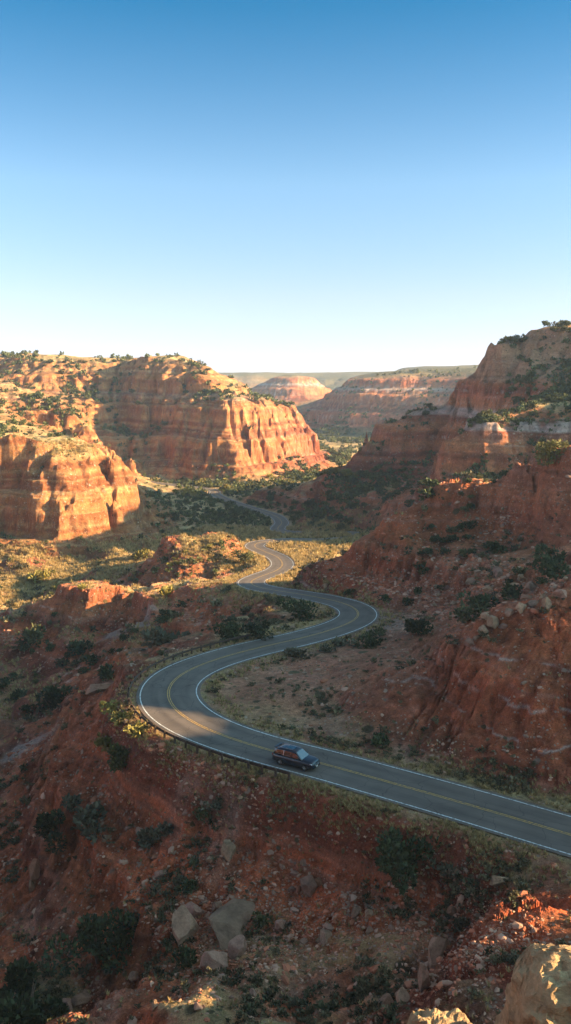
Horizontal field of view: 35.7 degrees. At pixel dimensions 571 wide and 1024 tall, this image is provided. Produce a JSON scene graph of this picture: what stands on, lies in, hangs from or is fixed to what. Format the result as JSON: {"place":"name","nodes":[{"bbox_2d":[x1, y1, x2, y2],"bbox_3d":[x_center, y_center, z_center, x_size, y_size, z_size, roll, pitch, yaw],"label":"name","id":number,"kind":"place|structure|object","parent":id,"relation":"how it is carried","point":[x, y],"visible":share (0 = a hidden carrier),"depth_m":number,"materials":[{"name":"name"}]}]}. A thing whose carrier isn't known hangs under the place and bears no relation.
{"place":"outdoors","nodes":[
{"label":"outdoors","id":0,"kind":"place"},
{"bbox_2d":[0,353,285,565],"bbox_3d":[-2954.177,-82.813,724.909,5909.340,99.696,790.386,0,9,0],"label":"canyon terrain","id":1,"kind":"structure","parent":0,"point":[88,495],"depth_m":683.88,"materials":[{"name":"orange stone"}]},
{"bbox_2d":[0,405,423,659],"bbox_3d":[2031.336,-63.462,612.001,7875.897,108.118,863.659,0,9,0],"label":"canyon floor","id":2,"kind":"structure","parent":0,"point":[301,438],"depth_m":279.38,"materials":[{"name":"brown soil"}]},
{"bbox_2d":[14,622,46,648],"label":"shrub","id":3,"kind":"object","parent":2,"relation":"on","point":[32,633],"visible":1,"depth_m":223.26,"materials":[{"name":"green plant"}]},
{"bbox_2d":[26,568,53,583],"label":"rabbitbrush","id":4,"kind":"object","parent":2,"relation":"on","point":[38,575],"visible":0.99,"depth_m":308.93,"materials":[{"name":"yellow plant"}]},
{"bbox_2d":[132,548,149,560],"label":"rabbitbrush","id":5,"kind":"object","parent":2,"relation":"on","point":[141,553],"visible":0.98,"depth_m":324.69,"materials":[{"name":"yellow plant"}]},
{"bbox_2d":[159,584,173,596],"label":"rabbitbrush","id":6,"kind":"object","parent":2,"relation":"on","point":[164,590],"visible":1,"depth_m":224.11,"materials":[{"name":"yellow plant"}]},
{"bbox_2d":[231,549,254,562],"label":"juniper tree","id":7,"kind":"object","parent":2,"relation":"on","point":[245,557],"visible":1,"depth_m":275.36,"materials":[{"name":"green plant"}]},
{"bbox_2d":[0,330,570,603],"bbox_3d":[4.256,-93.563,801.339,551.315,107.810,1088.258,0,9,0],"label":"scrub","id":8,"kind":"object","parent":2,"relation":"on","point":[340,457],"visible":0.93,"depth_m":483.80,"materials":[{"name":"green plant"}]},
{"bbox_2d":[0,572,570,1023],"bbox_3d":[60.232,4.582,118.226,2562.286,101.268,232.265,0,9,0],"label":"hillside","id":9,"kind":"structure","parent":0,"point":[82,772],"depth_m":103.15,"materials":[{"name":"brown soil"}]},
{"bbox_2d":[0,676,13,687],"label":"shrub","id":10,"kind":"object","parent":9,"relation":"on","point":[5,680],"visible":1,"depth_m":206.49,"materials":[{"name":"green plant"}]},
{"bbox_2d":[10,688,27,701],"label":"shrub","id":11,"kind":"object","parent":9,"relation":"on","point":[18,693],"visible":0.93,"depth_m":197.99,"materials":[{"name":"green plant"}]},
{"bbox_2d":[19,704,36,715],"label":"shrub","id":12,"kind":"object","parent":9,"relation":"on","point":[27,707],"visible":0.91,"depth_m":186.97,"materials":[{"name":"green plant"}]},
{"bbox_2d":[0,955,68,1023],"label":"juniper tree","id":13,"kind":"object","parent":9,"relation":"on","point":[27,1008],"visible":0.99,"depth_m":89.28,"materials":[{"name":"green plant"}]},
{"bbox_2d":[29,858,39,881],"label":"boulder","id":14,"kind":"object","parent":9,"relation":"on","point":[34,869],"visible":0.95,"depth_m":116.82,"materials":[{"name":"stone"}]},
{"bbox_2d":[32,808,66,854],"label":"juniper tree","id":15,"kind":"object","parent":9,"relation":"on","point":[47,822],"visible":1,"depth_m":114.90,"materials":[{"name":"green plant"}]},
{"bbox_2d":[35,684,73,711],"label":"juniper tree","id":16,"kind":"object","parent":9,"relation":"on","point":[52,695],"visible":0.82,"depth_m":183.21,"materials":[{"name":"green plant"}]},
{"bbox_2d":[59,998,71,1012],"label":"boulder","id":17,"kind":"object","parent":9,"relation":"on","point":[67,1001],"visible":0.57,"depth_m":92.02,"materials":[{"name":"grey stone"}]},
{"bbox_2d":[60,793,82,811],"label":"sagebrush","id":18,"kind":"object","parent":9,"relation":"on","point":[71,800],"visible":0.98,"depth_m":116.16,"materials":[{"name":"green plant"}]},
{"bbox_2d":[66,639,92,655],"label":"shrub","id":19,"kind":"object","parent":9,"relation":"on","point":[77,647],"visible":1,"depth_m":210.70,"materials":[{"name":"green plant"}]},
{"bbox_2d":[71,989,91,1006],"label":"boulder","id":20,"kind":"object","parent":9,"relation":"on","point":[83,997],"visible":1,"depth_m":92.41,"materials":[{"name":"grey stone"}]},
{"bbox_2d":[71,800,107,844],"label":"sagebrush","id":21,"kind":"object","parent":9,"relation":"on","point":[84,817],"visible":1,"depth_m":111.24,"materials":[{"name":"green plant"}]},
{"bbox_2d":[41,906,138,975],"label":"juniper tree","id":22,"kind":"object","parent":9,"relation":"on","point":[92,936],"visible":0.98,"depth_m":95.23,"materials":[{"name":"green plant"}]},
{"bbox_2d":[82,653,100,665],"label":"shrub","id":23,"kind":"object","parent":9,"relation":"on","point":[92,659],"visible":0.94,"depth_m":200.56,"materials":[{"name":"green plant"}]},
{"bbox_2d":[85,684,110,695],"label":"boulder","id":24,"kind":"object","parent":9,"relation":"on","point":[91,689],"visible":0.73,"depth_m":154.65,"materials":[{"name":"grey stone"}]},
{"bbox_2d":[94,732,111,751],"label":"rabbitbrush","id":25,"kind":"object","parent":9,"relation":"on","point":[101,741],"visible":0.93,"depth_m":119.57,"materials":[{"name":"green plant"}]},
{"bbox_2d":[96,664,114,680],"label":"shrub","id":26,"kind":"object","parent":9,"relation":"on","point":[105,672],"visible":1,"depth_m":159.69,"materials":[{"name":"green plant"}]},
{"bbox_2d":[99,699,117,715],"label":"rabbitbrush","id":27,"kind":"object","parent":9,"relation":"on","point":[109,707],"visible":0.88,"depth_m":123.95,"materials":[{"name":"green plant"}]},
{"bbox_2d":[106,742,129,772],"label":"juniper tree","id":28,"kind":"object","parent":9,"relation":"on","point":[119,754],"visible":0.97,"depth_m":113.41,"materials":[{"name":"green plant"}]},
{"bbox_2d":[110,710,136,725],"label":"rabbitbrush","id":29,"kind":"object","parent":9,"relation":"on","point":[116,716],"visible":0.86,"depth_m":119.17,"materials":[{"name":"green plant"}]},
{"bbox_2d":[128,971,138,982],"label":"boulder","id":30,"kind":"object","parent":9,"relation":"on","point":[133,977],"visible":1,"depth_m":91.80,"materials":[{"name":"grey stone"}]},
{"bbox_2d":[123,720,148,737],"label":"rabbitbrush","id":31,"kind":"object","parent":9,"relation":"on","point":[136,728],"visible":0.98,"depth_m":114.25,"materials":[{"name":"yellow plant"}]},
{"bbox_2d":[135,826,160,848],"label":"sagebrush","id":32,"kind":"object","parent":9,"relation":"on","point":[144,837],"visible":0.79,"depth_m":106.12,"materials":[{"name":"green plant"}]},
{"bbox_2d":[154,870,166,878],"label":"boulder","id":33,"kind":"object","parent":9,"relation":"on","point":[158,874],"visible":0.99,"depth_m":100.89,"materials":[{"name":"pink stone"}]},
{"bbox_2d":[148,820,173,840],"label":"sagebrush","id":34,"kind":"object","parent":9,"relation":"on","point":[165,827],"visible":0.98,"depth_m":105.34,"materials":[{"name":"green plant"}]},
{"bbox_2d":[153,615,174,623],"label":"shrub","id":35,"kind":"object","parent":9,"relation":"on","point":[161,619],"visible":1,"depth_m":203.25,"materials":[{"name":"green plant"}]},
{"bbox_2d":[140,625,190,647],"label":"sagebrush","id":36,"kind":"object","parent":9,"relation":"on","point":[160,635],"visible":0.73,"depth_m":168.82,"materials":[{"name":"green plant"}]},
{"bbox_2d":[170,944,197,969],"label":"shrub","id":37,"kind":"object","parent":9,"relation":"on","point":[184,956],"visible":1,"depth_m":86.76,"materials":[{"name":"green plant"}]},
{"bbox_2d":[171,905,199,946],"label":"boulder","id":38,"kind":"object","parent":9,"relation":"on","point":[184,925],"visible":0.91,"depth_m":90.99,"materials":[{"name":"grey stone"}]},
{"bbox_2d":[175,878,195,898],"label":"shrub","id":39,"kind":"object","parent":9,"relation":"on","point":[187,885],"visible":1,"depth_m":97.24,"materials":[{"name":"green plant"}]},
{"bbox_2d":[184,901,205,917],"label":"boulder","id":40,"kind":"object","parent":9,"relation":"on","point":[194,910],"visible":0.69,"depth_m":94.66,"materials":[{"name":"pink stone"}]},
{"bbox_2d":[192,806,210,822],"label":"shrub","id":41,"kind":"object","parent":9,"relation":"on","point":[204,813],"visible":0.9,"depth_m":102.51,"materials":[{"name":"green plant"}]},
{"bbox_2d":[127,634,289,780],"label":"guardrail","id":42,"kind":"object","parent":9,"relation":"on","point":[210,751],"visible":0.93,"depth_m":112.61,"materials":[{"name":"metal"}]},
{"bbox_2d":[201,799,224,809],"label":"sagebrush","id":43,"kind":"object","parent":9,"relation":"on","point":[215,806],"visible":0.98,"depth_m":102.04,"materials":[{"name":"green plant"}]},
{"bbox_2d":[200,950,227,971],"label":"boulder","id":44,"kind":"object","parent":9,"relation":"on","point":[212,959],"visible":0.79,"depth_m":84.18,"materials":[{"name":"grey stone"}]},
{"bbox_2d":[211,902,221,912],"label":"boulder","id":45,"kind":"object","parent":9,"relation":"on","point":[215,906],"visible":0.69,"depth_m":94.24,"materials":[{"name":"grey stone"}]},
{"bbox_2d":[213,620,242,641],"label":"juniper tree","id":46,"kind":"object","parent":9,"relation":"on","point":[230,629],"visible":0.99,"depth_m":152.92,"materials":[{"name":"green plant"}]},
{"bbox_2d":[221,839,235,861],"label":"boulder","id":47,"kind":"object","parent":9,"relation":"on","point":[228,849],"visible":1,"depth_m":99.22,"materials":[{"name":"beige stone"}]},
{"bbox_2d":[209,898,255,949],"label":"boulder","id":48,"kind":"object","parent":9,"relation":"on","point":[228,919],"visible":0.7,"depth_m":91.31,"materials":[{"name":"stone"}]},
{"bbox_2d":[228,934,246,959],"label":"boulder","id":49,"kind":"object","parent":9,"relation":"on","point":[237,945],"visible":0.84,"depth_m":86.35,"materials":[{"name":"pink stone"}]},
{"bbox_2d":[241,620,273,640],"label":"juniper tree","id":50,"kind":"object","parent":9,"relation":"on","point":[260,629],"visible":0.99,"depth_m":154.42,"materials":[{"name":"green plant"}]},
{"bbox_2d":[250,910,273,931],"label":"shrub","id":51,"kind":"object","parent":9,"relation":"on","point":[260,918],"visible":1,"depth_m":90.66,"materials":[{"name":"green plant"}]},
{"bbox_2d":[274,919,287,931],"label":"boulder","id":52,"kind":"object","parent":9,"relation":"on","point":[279,925],"visible":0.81,"depth_m":89.59,"materials":[{"name":"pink stone"}]},
{"bbox_2d":[0,372,570,1023],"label":"dry grass","id":53,"kind":"structure","parent":9,"relation":"on","point":[60,576],"depth_m":202.92,"materials":[{"name":"green plant"}]},
{"bbox_2d":[0,470,570,1023],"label":"sagebrush cover","id":54,"kind":"object","parent":9,"relation":"on","point":[364,986],"visible":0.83,"depth_m":96.10,"materials":[{"name":"green plant"}]},
{"bbox_2d":[0,448,570,1023],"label":"scree","id":55,"kind":"structure","parent":9,"relation":"on","point":[498,932],"depth_m":93.16,"materials":[{"name":"stone"}]},
{"bbox_2d":[283,647,301,656],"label":"sagebrush","id":56,"kind":"object","parent":9,"relation":"on","point":[289,651],"visible":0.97,"depth_m":144.62,"materials":[{"name":"green plant"}]},
{"bbox_2d":[274,598,317,621],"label":"juniper tree","id":57,"kind":"object","parent":9,"relation":"on","point":[299,609],"visible":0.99,"depth_m":169.75,"materials":[{"name":"green plant"}]},
{"bbox_2d":[300,875,317,896],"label":"boulder","id":58,"kind":"object","parent":9,"relation":"on","point":[309,886],"visible":1,"depth_m":92.81,"materials":[{"name":"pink stone"}]},
{"bbox_2d":[319,929,331,944],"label":"boulder","id":59,"kind":"object","parent":9,"relation":"on","point":[325,935],"visible":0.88,"depth_m":86.67,"materials":[{"name":"grey stone"}]},
{"bbox_2d":[319,643,336,652],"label":"sagebrush","id":60,"kind":"object","parent":9,"relation":"on","point":[323,647],"visible":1,"depth_m":145.87,"materials":[{"name":"green plant"}]},
{"bbox_2d":[329,636,356,646],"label":"sagebrush","id":61,"kind":"object","parent":9,"relation":"on","point":[337,642],"visible":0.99,"depth_m":149.80,"materials":[{"name":"green plant"}]},
{"bbox_2d":[351,907,360,918],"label":"boulder","id":62,"kind":"object","parent":9,"relation":"on","point":[356,912],"visible":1,"depth_m":88.75,"materials":[{"name":"grey stone"}]},
{"bbox_2d":[354,626,384,648],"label":"juniper tree","id":63,"kind":"object","parent":9,"relation":"on","point":[370,639],"visible":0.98,"depth_m":148.78,"materials":[{"name":"green plant"}]},
{"bbox_2d":[365,909,373,918],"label":"boulder","id":64,"kind":"object","parent":9,"relation":"on","point":[369,913],"visible":1,"depth_m":87.52,"materials":[{"name":"beige stone"}]},
{"bbox_2d":[371,732,391,746],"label":"shrub","id":65,"kind":"object","parent":9,"relation":"on","point":[377,738],"visible":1,"depth_m":109.50,"materials":[{"name":"green plant"}]},
{"bbox_2d":[378,993,392,1004],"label":"boulder","id":66,"kind":"object","parent":9,"relation":"on","point":[386,998],"visible":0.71,"depth_m":72.47,"materials":[{"name":"grey stone"}]},
{"bbox_2d":[372,826,418,895],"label":"juniper tree","id":67,"kind":"object","parent":9,"relation":"on","point":[396,851],"visible":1,"depth_m":87.44,"materials":[{"name":"green plant"}]},
{"bbox_2d":[395,987,409,1006],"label":"boulder","id":68,"kind":"object","parent":9,"relation":"on","point":[402,993],"visible":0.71,"depth_m":69.64,"materials":[{"name":"grey stone"}]},
{"bbox_2d":[400,830,442,860],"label":"shrub","id":69,"kind":"object","parent":9,"relation":"on","point":[419,847],"visible":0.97,"depth_m":88.70,"materials":[{"name":"green plant"}]},
{"bbox_2d":[417,963,430,991],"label":"boulder","id":70,"kind":"object","parent":9,"relation":"on","point":[424,982],"visible":0.93,"depth_m":70.86,"materials":[{"name":"grey stone"}]},
{"bbox_2d":[428,937,449,969],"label":"boulder","id":71,"kind":"object","parent":9,"relation":"on","point":[437,946],"visible":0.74,"depth_m":79.03,"materials":[{"name":"grey stone"}]},
{"bbox_2d":[407,1008,471,1023],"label":"sandstone ledge","id":72,"kind":"object","parent":9,"relation":"on","point":[437,1016],"visible":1,"depth_m":11.60,"materials":[{"name":"beige stone"}]},
{"bbox_2d":[425,858,458,879],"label":"sagebrush","id":73,"kind":"object","parent":9,"relation":"on","point":[444,868],"visible":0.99,"depth_m":86.75,"materials":[{"name":"green plant"}]},
{"bbox_2d":[447,906,455,917],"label":"boulder","id":74,"kind":"object","parent":9,"relation":"on","point":[451,910],"visible":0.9,"depth_m":83.77,"materials":[{"name":"brown stone"}]},
{"bbox_2d":[447,917,465,931],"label":"sagebrush","id":75,"kind":"object","parent":9,"relation":"on","point":[458,925],"visible":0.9,"depth_m":82.72,"materials":[{"name":"green plant"}]},
{"bbox_2d":[490,875,508,886],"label":"boulder","id":76,"kind":"object","parent":9,"relation":"on","point":[495,881],"visible":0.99,"depth_m":83.24,"materials":[{"name":"beige stone"}]},
{"bbox_2d":[502,952,519,964],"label":"sagebrush","id":77,"kind":"object","parent":9,"relation":"on","point":[510,958],"visible":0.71,"depth_m":67.82,"materials":[{"name":"green plant"}]},
{"bbox_2d":[494,943,570,1023],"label":"sandstone ledge","id":78,"kind":"object","parent":9,"relation":"on","point":[538,989],"visible":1,"depth_m":14.84,"materials":[{"name":"beige stone"}]},
{"bbox_2d":[0,0,570,372],"label":"sky","id":79,"kind":"structure","parent":0,"point":[230,186],"materials":[{"name":"blue"}]},
{"bbox_2d":[217,365,477,448],"bbox_3d":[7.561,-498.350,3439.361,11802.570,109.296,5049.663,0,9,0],"label":"hills","id":80,"kind":"structure","parent":0,"point":[311,392],"depth_m":1296.20,"materials":[{"name":"brown stone"}]},
{"bbox_2d":[136,481,570,857],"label":"road","id":81,"kind":"structure","parent":0,"point":[158,707],"depth_m":111.48,"materials":[{"name":"grey asphalt"}]},
{"bbox_2d":[272,742,319,771],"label":"suv","id":82,"kind":"object","parent":81,"relation":"on","point":[295,756],"visible":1,"depth_m":103.16,"materials":[{"name":"black paint"}]},
{"bbox_2d":[140,517,570,854],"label":"edge line","id":83,"kind":"object","parent":81,"relation":"on","point":[307,775],"visible":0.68,"depth_m":105.49,"materials":[{"name":"white paint"}]},
{"bbox_2d":[152,481,570,816],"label":"edge line","id":84,"kind":"object","parent":81,"relation":"on","point":[334,751],"visible":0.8,"depth_m":112.70,"materials":[{"name":"white paint"}]},
{"bbox_2d":[153,482,570,835],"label":"line","id":85,"kind":"object","parent":81,"relation":"on","point":[320,763],"visible":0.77,"depth_m":113.66,"materials":[{"name":"yellow paint"}]},
{"bbox_2d":[301,325,570,519],"bbox_3d":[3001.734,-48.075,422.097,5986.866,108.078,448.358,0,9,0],"label":"mesa terrain","id":86,"kind":"structure","parent":0,"point":[484,386],"depth_m":420.47,"materials":[{"name":"brown stone"}]},
{"bbox_2d":[326,466,341,473],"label":"bush","id":87,"kind":"object","parent":86,"relation":"on","point":[335,469],"visible":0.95,"depth_m":475.24,"materials":[{"name":"green plant"}]},
{"bbox_2d":[301,445,570,618],"bbox_3d":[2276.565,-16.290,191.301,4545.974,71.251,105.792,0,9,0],"label":"ridge terrain","id":88,"kind":"structure","parent":0,"point":[543,495],"depth_m":190.37,"materials":[{"name":"brown stone"}]},
{"bbox_2d":[402,597,413,605],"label":"shrub","id":89,"kind":"object","parent":88,"relation":"on","point":[406,600],"visible":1,"depth_m":175.60,"materials":[{"name":"green plant"}]},
{"bbox_2d":[416,487,435,500],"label":"shrub","id":90,"kind":"object","parent":88,"relation":"on","point":[430,491],"visible":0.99,"depth_m":200.50,"materials":[{"name":"green plant"}]},
{"bbox_2d":[416,477,440,487],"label":"shrub","id":91,"kind":"object","parent":88,"relation":"on","point":[429,482],"visible":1,"depth_m":202.18,"materials":[{"name":"green plant"}]},
{"bbox_2d":[458,520,477,528],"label":"shrub","id":92,"kind":"object","parent":88,"relation":"on","point":[469,525],"visible":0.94,"depth_m":190.59,"materials":[{"name":"green plant"}]},
{"bbox_2d":[484,540,508,553],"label":"shrub","id":93,"kind":"object","parent":88,"relation":"on","point":[495,546],"visible":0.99,"depth_m":179.67,"materials":[{"name":"green plant"}]},
{"bbox_2d":[534,438,569,466],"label":"juniper tree","id":94,"kind":"object","parent":88,"relation":"on","point":[548,449],"visible":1,"depth_m":181.69,"materials":[{"name":"green plant"}]},
{"bbox_2d":[327,510,570,779],"bbox_3d":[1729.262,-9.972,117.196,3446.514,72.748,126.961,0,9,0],"label":"road bank","id":95,"kind":"structure","parent":0,"point":[471,720],"depth_m":113.60,"materials":[{"name":"brown stone"}]},
{"bbox_2d":[404,618,433,634],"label":"juniper tree","id":96,"kind":"object","parent":95,"relation":"on","point":[416,625],"visible":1,"depth_m":149.25,"materials":[{"name":"green plant"}]},
{"bbox_2d":[448,603,486,623],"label":"shrub","id":97,"kind":"object","parent":95,"relation":"on","point":[466,612],"visible":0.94,"depth_m":128.92,"materials":[{"name":"green plant"}]},
{"bbox_2d":[456,590,499,610],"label":"shrub","id":98,"kind":"object","parent":95,"relation":"on","point":[483,601],"visible":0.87,"depth_m":146.02,"materials":[{"name":"green plant"}]},
{"bbox_2d":[486,615,498,628],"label":"boulder","id":99,"kind":"object","parent":95,"relation":"on","point":[492,621],"visible":0.99,"depth_m":117.40,"materials":[{"name":"beige stone"}]},
{"bbox_2d":[493,566,502,577],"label":"boulder","id":100,"kind":"object","parent":95,"relation":"on","point":[497,572],"visible":0.86,"depth_m":159.19,"materials":[{"name":"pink stone"}]},
{"bbox_2d":[500,583,523,599],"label":"shrub","id":101,"kind":"object","parent":95,"relation":"on","point":[510,591],"visible":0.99,"depth_m":143.74,"materials":[{"name":"green plant"}]},
{"bbox_2d":[508,566,530,575],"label":"shrub","id":102,"kind":"object","parent":95,"relation":"on","point":[518,570],"visible":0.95,"depth_m":155.65,"materials":[{"name":"green plant"}]},
{"bbox_2d":[516,602,525,613],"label":"boulder","id":103,"kind":"object","parent":95,"relation":"on","point":[520,607],"visible":0.99,"depth_m":116.53,"materials":[{"name":"beige stone"}]},
{"bbox_2d":[526,581,536,589],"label":"boulder","id":104,"kind":"object","parent":95,"relation":"on","point":[531,585],"visible":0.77,"depth_m":145.30,"materials":[{"name":"grey stone"}]},
{"bbox_2d":[533,577,552,584],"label":"shrub","id":105,"kind":"object","parent":95,"relation":"on","point":[542,580],"visible":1,"depth_m":140.81,"materials":[{"name":"green plant"}]},
{"bbox_2d":[541,597,551,608],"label":"boulder","id":106,"kind":"object","parent":95,"relation":"on","point":[546,603],"visible":1,"depth_m":115.42,"materials":[{"name":"beige stone"}]},
{"bbox_2d":[532,543,570,579],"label":"juniper tree","id":107,"kind":"object","parent":95,"relation":"on","point":[549,563],"visible":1,"depth_m":144.85,"materials":[{"name":"green plant"}]},
{"bbox_2d":[552,589,566,598],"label":"boulder","id":108,"kind":"object","parent":95,"relation":"on","point":[561,593],"visible":0.97,"depth_m":116.94,"materials":[{"name":"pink stone"}]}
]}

